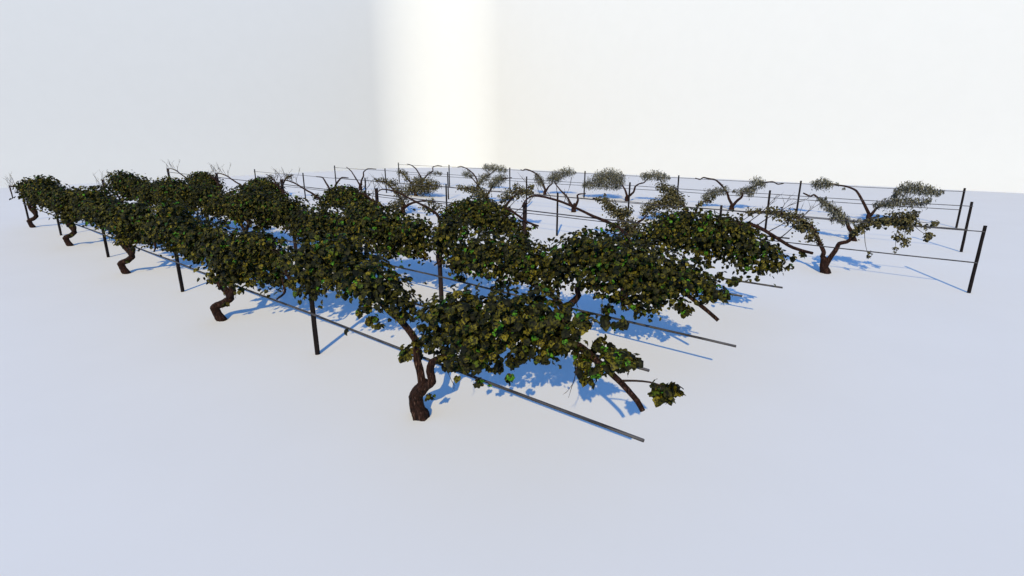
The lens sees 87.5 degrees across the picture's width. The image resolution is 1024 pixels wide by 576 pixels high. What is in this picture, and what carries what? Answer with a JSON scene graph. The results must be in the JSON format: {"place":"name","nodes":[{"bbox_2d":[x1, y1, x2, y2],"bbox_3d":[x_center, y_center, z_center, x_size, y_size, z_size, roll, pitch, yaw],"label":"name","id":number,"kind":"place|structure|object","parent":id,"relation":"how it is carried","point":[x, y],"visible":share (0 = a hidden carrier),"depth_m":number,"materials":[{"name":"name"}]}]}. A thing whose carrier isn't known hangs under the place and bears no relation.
{"place":"outdoors","nodes":[
{"label":"outdoors","id":0,"kind":"place"},
{"bbox_2d":[0,167,1023,575],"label":"ground","id":1,"kind":"structure","parent":0,"point":[856,413],"depth_m":7.78,"materials":[{"name":"white"}]},
{"bbox_2d":[3,171,41,227],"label":"grapevine","id":2,"kind":"object","parent":1,"relation":"on","point":[22,188],"visible":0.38,"depth_m":22.98,"materials":[{"name":"green plant"}]},
{"bbox_2d":[22,198,28,218],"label":"vineyard post","id":3,"kind":"object","parent":1,"relation":"on","point":[26,210],"visible":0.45,"depth_m":26.64,"materials":[{"name":"black metal"}]},
{"bbox_2d":[23,174,85,245],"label":"grapevine","id":4,"kind":"object","parent":1,"relation":"on","point":[48,193],"visible":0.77,"depth_m":19.78,"materials":[{"name":"green plant"}]},
{"bbox_2d":[55,213,61,234],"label":"vineyard post","id":5,"kind":"object","parent":1,"relation":"on","point":[59,227],"visible":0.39,"depth_m":22.52,"materials":[{"name":"black metal"}]},
{"bbox_2d":[101,228,109,256],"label":"vineyard post","id":6,"kind":"object","parent":1,"relation":"on","point":[106,247],"visible":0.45,"depth_m":18.37,"materials":[{"name":"black metal"}]},
{"bbox_2d":[58,184,159,273],"bbox_3d":[-11.746,-1.675,16.069,8.102,2.662,1.821,13,20,38],"label":"grapevine","id":7,"kind":"object","parent":1,"relation":"on","point":[114,215],"visible":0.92,"depth_m":15.46,"materials":[{"name":"green plant"}]},
{"bbox_2d":[92,169,141,202],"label":"grapevine","id":8,"kind":"object","parent":1,"relation":"on","point":[115,180],"visible":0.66,"depth_m":25.54,"materials":[{"name":"green plant"}]},
{"bbox_2d":[124,173,198,213],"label":"grapevine","id":9,"kind":"object","parent":1,"relation":"on","point":[153,193],"visible":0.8,"depth_m":21.72,"materials":[{"name":"green plant"}]},
{"bbox_2d":[173,245,184,291],"bbox_3d":[-8.837,-0.739,14.113,0.092,1.860,0.092,-7,17,-21],"label":"vineyard post","id":10,"kind":"object","parent":1,"relation":"on","point":[180,277],"visible":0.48,"depth_m":14.20,"materials":[{"name":"black metal"}]},
{"bbox_2d":[166,160,226,211],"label":"grapevine","id":11,"kind":"object","parent":1,"relation":"on","point":[200,177],"visible":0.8,"depth_m":28.00,"materials":[{"name":"green plant"}]},
{"bbox_2d":[134,198,303,321],"bbox_3d":[-6.597,-0.514,11.857,8.118,2.700,1.846,13,20,38],"label":"grapevine","id":12,"kind":"object","parent":1,"relation":"on","point":[231,259],"visible":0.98,"depth_m":10.93,"materials":[{"name":"green plant"}]},
{"bbox_2d":[215,173,222,216],"bbox_3d":[-15.211,-4.812,27.829,0.128,2.300,0.138,7,17,22],"label":"vineyard post","id":13,"kind":"object","parent":1,"relation":"on","point":[217,179],"visible":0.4,"depth_m":27.61,"materials":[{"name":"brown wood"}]},
{"bbox_2d":[183,182,288,232],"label":"grapevine","id":14,"kind":"object","parent":1,"relation":"on","point":[246,203],"visible":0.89,"depth_m":17.70,"materials":[{"name":"green plant"}]},
{"bbox_2d":[207,162,288,223],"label":"grapevine","id":15,"kind":"object","parent":1,"relation":"on","point":[272,185],"visible":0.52,"depth_m":23.75,"materials":[{"name":"green plant"}]},
{"bbox_2d":[266,174,292,189],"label":"grapevine","id":16,"kind":"object","parent":1,"relation":"on","point":[287,176],"visible":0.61,"depth_m":36.28,"materials":[{"name":"brown plant"}]},
{"bbox_2d":[280,179,287,229],"bbox_3d":[-10.035,-3.631,23.615,0.138,2.300,0.128,-9,18,-27],"label":"vineyard post","id":17,"kind":"object","parent":1,"relation":"on","point":[282,186],"visible":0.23,"depth_m":23.36,"materials":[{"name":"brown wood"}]},
{"bbox_2d":[293,228,297,254],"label":"vineyard post","id":18,"kind":"object","parent":1,"relation":"on","point":[295,244],"visible":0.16,"depth_m":16.79,"materials":[{"name":"black metal"}]},
{"bbox_2d":[302,173,305,200],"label":"vineyard post","id":19,"kind":"object","parent":1,"relation":"on","point":[304,187],"visible":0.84,"depth_m":34.72,"materials":[{"name":"grey metal"}]},
{"bbox_2d":[309,287,319,354],"bbox_3d":[-3.709,0.425,9.962,0.092,1.860,0.092,7,17,23],"label":"vineyard post","id":20,"kind":"object","parent":1,"relation":"on","point":[314,330],"visible":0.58,"depth_m":10.03,"materials":[{"name":"black metal"}]},
{"bbox_2d":[23,203,644,441],"bbox_3d":[-11.430,-1.264,16.171,33.580,0.058,0.038,13,20,38],"label":"trellis wire","id":21,"kind":"object","parent":20,"relation":"attached to","point":[525,396],"visible":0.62,"depth_m":7.31,"materials":[{"name":"grey metal"}]},
{"bbox_2d":[302,269,649,371],"bbox_3d":[-11.430,-2.054,15.950,33.580,0.050,0.030,13,20,38],"label":"trellis wire","id":22,"kind":"object","parent":20,"relation":"attached to","point":[643,368],"visible":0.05,"depth_m":5.88,"materials":[{"name":"grey metal"}]},
{"bbox_2d":[274,166,381,211],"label":"grapevine","id":23,"kind":"object","parent":1,"relation":"on","point":[341,195],"visible":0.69,"depth_m":19.79,"materials":[{"name":"green plant"}]},
{"bbox_2d":[317,176,348,188],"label":"grapevine","id":24,"kind":"object","parent":1,"relation":"on","point":[335,183],"visible":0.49,"depth_m":32.81,"materials":[{"name":"brown plant"}]},
{"bbox_2d":[271,194,436,287],"bbox_3d":[-4.516,-1.184,14.406,6.960,2.604,1.991,13,20,38],"label":"grapevine","id":25,"kind":"object","parent":1,"relation":"on","point":[395,234],"visible":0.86,"depth_m":13.21,"materials":[{"name":"green plant"}]},
{"bbox_2d":[346,167,372,189],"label":"grapevine","id":26,"kind":"object","parent":1,"relation":"on","point":[360,185],"visible":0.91,"depth_m":42.02,"materials":[{"name":"brown plant"}]},
{"bbox_2d":[375,188,378,201],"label":"vineyard post","id":27,"kind":"object","parent":1,"relation":"on","point":[377,197],"visible":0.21,"depth_m":19.16,"materials":[{"name":"black metal"}]},
{"bbox_2d":[374,177,442,212],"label":"grapevine","id":28,"kind":"object","parent":1,"relation":"on","point":[402,205],"visible":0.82,"depth_m":28.62,"materials":[{"name":"green plant"}]},
{"bbox_2d":[397,168,443,196],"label":"grapevine","id":29,"kind":"object","parent":1,"relation":"on","point":[415,189],"visible":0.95,"depth_m":37.30,"materials":[{"name":"green plant"}]},
{"bbox_2d":[408,164,442,182],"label":"grapevine","id":30,"kind":"object","parent":1,"relation":"on","point":[435,173],"visible":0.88,"depth_m":46.12,"materials":[{"name":"brown plant"}]},
{"bbox_2d":[437,243,443,299],"bbox_3d":[-1.693,-0.327,12.644,0.113,1.860,0.121,-12,20,-36],"label":"vineyard post","id":31,"kind":"object","parent":1,"relation":"on","point":[440,283],"visible":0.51,"depth_m":12.63,"materials":[{"name":"black metal"}]},
{"bbox_2d":[101,182,741,296],"bbox_3d":[-9.382,-2.795,18.594,33.680,0.050,0.030,13,20,38],"label":"trellis wire","id":32,"kind":"object","parent":31,"relation":"attached to","point":[738,295],"visible":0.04,"depth_m":8.22,"materials":[{"name":"grey metal"}]},
{"bbox_2d":[129,203,735,347],"bbox_3d":[-9.382,-2.005,18.815,33.680,0.058,0.038,13,20,38],"label":"trellis wire","id":33,"kind":"object","parent":31,"relation":"attached to","point":[684,334],"visible":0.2,"depth_m":9.64,"materials":[{"name":"grey metal"}]},
{"bbox_2d":[445,184,447,208],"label":"vineyard post","id":34,"kind":"object","parent":1,"relation":"on","point":[446,193],"visible":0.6,"depth_m":26.30,"materials":[{"name":"grey metal"}]},
{"bbox_2d":[447,172,448,198],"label":"vineyard post","id":35,"kind":"object","parent":1,"relation":"on","point":[448,185],"visible":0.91,"depth_m":35.69,"materials":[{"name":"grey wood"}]},
{"bbox_2d":[370,173,538,264],"bbox_3d":[-2.233,-2.088,17.038,7.637,2.913,1.603,13,20,38],"label":"grapevine","id":36,"kind":"object","parent":1,"relation":"on","point":[478,211],"visible":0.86,"depth_m":15.49,"materials":[{"name":"green plant"}]},
{"bbox_2d":[259,228,685,420],"bbox_3d":[-1.571,0.708,7.528,8.111,2.680,1.828,13,20,38],"label":"grapevine","id":37,"kind":"object","parent":1,"relation":"on","point":[471,329],"visible":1,"depth_m":6.48,"materials":[{"name":"green plant"}]},
{"bbox_2d":[458,162,507,186],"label":"grapevine","id":38,"kind":"object","parent":1,"relation":"on","point":[494,168],"visible":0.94,"depth_m":41.45,"materials":[{"name":"green plant"}]},
{"bbox_2d":[461,169,511,195],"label":"grapevine","id":39,"kind":"object","parent":1,"relation":"on","point":[499,179],"visible":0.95,"depth_m":33.27,"materials":[{"name":"green plant"}]},
{"bbox_2d":[455,183,534,206],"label":"grapevine","id":40,"kind":"object","parent":1,"relation":"on","point":[474,191],"visible":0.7,"depth_m":23.79,"materials":[{"name":"green plant"}]},
{"bbox_2d":[522,202,526,237],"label":"vineyard post","id":41,"kind":"object","parent":1,"relation":"on","point":[524,225],"visible":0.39,"depth_m":14.99,"materials":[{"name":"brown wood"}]},
{"bbox_2d":[170,172,789,238],"bbox_3d":[-7.473,-3.934,21.212,34.000,0.050,0.030,13,20,38],"label":"trellis wire","id":42,"kind":"object","parent":41,"relation":"attached to","point":[495,207],"visible":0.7,"depth_m":14.83,"materials":[{"name":"grey metal"}]},
{"bbox_2d":[302,210,782,288],"bbox_3d":[-7.473,-2.952,21.487,34.000,0.058,0.038,13,20,38],"label":"trellis wire","id":43,"kind":"object","parent":41,"relation":"attached to","point":[711,277],"visible":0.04,"depth_m":11.27,"materials":[{"name":"grey metal"}]},
{"bbox_2d":[520,165,576,194],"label":"grapevine","id":44,"kind":"object","parent":1,"relation":"on","point":[556,176],"visible":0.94,"depth_m":38.08,"materials":[{"name":"green plant"}]},
{"bbox_2d":[556,193,558,235],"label":"vineyard post","id":45,"kind":"object","parent":1,"relation":"on","point":[557,217],"visible":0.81,"depth_m":22.33,"materials":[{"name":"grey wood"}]},
{"bbox_2d":[554,182,585,211],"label":"grapevine","id":46,"kind":"object","parent":1,"relation":"on","point":[573,204],"visible":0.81,"depth_m":29.64,"materials":[{"name":"brown plant"}]},
{"bbox_2d":[418,212,738,322],"bbox_3d":[0.697,-0.035,10.278,6.975,2.620,2.140,13,20,38],"label":"grapevine","id":47,"kind":"object","parent":1,"relation":"on","point":[597,259],"visible":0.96,"depth_m":9.26,"materials":[{"name":"green plant"}]},
{"bbox_2d":[593,193,646,243],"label":"grapevine","id":48,"kind":"object","parent":1,"relation":"on","point":[619,213],"visible":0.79,"depth_m":20.30,"materials":[{"name":"green plant"}]},
{"bbox_2d":[581,168,670,200],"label":"grapevine","id":49,"kind":"object","parent":1,"relation":"on","point":[612,174],"visible":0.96,"depth_m":34.95,"materials":[{"name":"green plant"}]},
{"bbox_2d":[628,182,630,208],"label":"vineyard post","id":50,"kind":"object","parent":1,"relation":"on","point":[629,194],"visible":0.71,"depth_m":27.34,"materials":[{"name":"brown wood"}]},
{"bbox_2d":[515,174,820,305],"bbox_3d":[2.918,-1.042,12.801,7.637,3.201,1.525,13,20,38],"label":"grapevine","id":51,"kind":"object","parent":1,"relation":"on","point":[676,230],"visible":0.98,"depth_m":11.28,"materials":[{"name":"green plant"}]},
{"bbox_2d":[638,179,715,222],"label":"grapevine","id":52,"kind":"object","parent":1,"relation":"on","point":[671,197],"visible":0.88,"depth_m":25.87,"materials":[{"name":"green plant"}]},
{"bbox_2d":[695,175,783,209],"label":"grapevine","id":53,"kind":"object","parent":1,"relation":"on","point":[749,189],"visible":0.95,"depth_m":30.35,"materials":[{"name":"green plant"}]},
{"bbox_2d":[764,190,770,228],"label":"vineyard post","id":54,"kind":"object","parent":1,"relation":"on","point":[768,202],"visible":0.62,"depth_m":23.19,"materials":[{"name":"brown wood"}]},
{"bbox_2d":[796,181,801,213],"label":"vineyard post","id":55,"kind":"object","parent":1,"relation":"on","point":[797,205],"visible":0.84,"depth_m":28.39,"materials":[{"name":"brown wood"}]},
{"bbox_2d":[803,192,879,241],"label":"grapevine","id":56,"kind":"object","parent":1,"relation":"on","point":[829,207],"visible":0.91,"depth_m":21.54,"materials":[{"name":"green plant"}]},
{"bbox_2d":[745,206,939,273],"bbox_3d":[9.566,-1.436,16.131,5.028,2.192,0.922,13,20,38],"label":"grapevine","id":57,"kind":"object","parent":1,"relation":"on","point":[900,221],"visible":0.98,"depth_m":15.51,"materials":[{"name":"green plant"}]},
{"bbox_2d":[809,177,944,219],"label":"grapevine","id":58,"kind":"object","parent":1,"relation":"on","point":[895,199],"visible":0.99,"depth_m":25.45,"materials":[{"name":"green plant"}]},
{"bbox_2d":[955,188,965,227],"bbox_3d":[20.363,-3.594,24.298,0.098,1.860,0.096,-7,17,-21],"label":"vineyard post","id":59,"kind":"object","parent":1,"relation":"on","point":[960,208],"visible":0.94,"depth_m":24.27,"materials":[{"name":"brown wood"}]},
{"bbox_2d":[398,173,959,209],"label":"trellis wire","id":60,"kind":"object","parent":59,"relation":"attached to","point":[720,194],"visible":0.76,"depth_m":29.86,"materials":[{"name":"grey metal"}]},
{"bbox_2d":[399,164,965,191],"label":"trellis wire","id":61,"kind":"object","parent":59,"relation":"attached to","point":[693,178],"visible":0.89,"depth_m":31.17,"materials":[{"name":"grey metal"}]},
{"bbox_2d":[960,202,972,251],"bbox_3d":[16.239,-2.143,19.121,0.092,1.860,0.092,-8,17,-24],"label":"vineyard post","id":62,"kind":"object","parent":1,"relation":"on","point":[966,227],"visible":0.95,"depth_m":19.09,"materials":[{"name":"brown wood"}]},
{"bbox_2d":[967,225,986,292],"bbox_3d":[12.156,-0.707,14.000,0.084,1.860,0.082,1,16,3],"label":"vineyard post","id":63,"kind":"object","parent":1,"relation":"on","point":[974,269],"visible":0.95,"depth_m":13.97,"materials":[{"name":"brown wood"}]},
{"bbox_2d":[254,171,985,231],"bbox_3d":[-3.268,-4.935,26.228,40.310,0.046,0.026,13,20,38],"label":"trellis wire","id":64,"kind":"object","parent":63,"relation":"attached to","point":[666,205],"visible":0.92,"depth_m":18.86,"materials":[{"name":"grey metal"}]},
{"bbox_2d":[284,186,977,263],"bbox_3d":[-3.268,-4.145,26.449,40.310,0.052,0.032,13,20,38],"label":"trellis wire","id":65,"kind":"object","parent":63,"relation":"attached to","point":[729,235],"visible":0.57,"depth_m":16.19,"materials":[{"name":"grey metal"}]},
{"bbox_2d":[0,0,1023,192],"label":"backdrop","id":66,"kind":"structure","parent":0,"point":[887,93],"depth_m":118.41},
{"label":"vineyard post","id":67,"kind":"object","parent":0,"visible":0},
{"bbox_2d":[334,177,967,229],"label":"trellis wire","id":68,"kind":"object","parent":67,"relation":"attached to","point":[694,207],"visible":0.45,"depth_m":25.52,"materials":[{"name":"grey metal"}]},
{"bbox_2d":[334,167,972,206],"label":"trellis wire","id":69,"kind":"object","parent":67,"relation":"attached to","point":[704,190],"visible":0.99,"depth_m":23.98,"materials":[{"name":"grey metal"}]}
]}

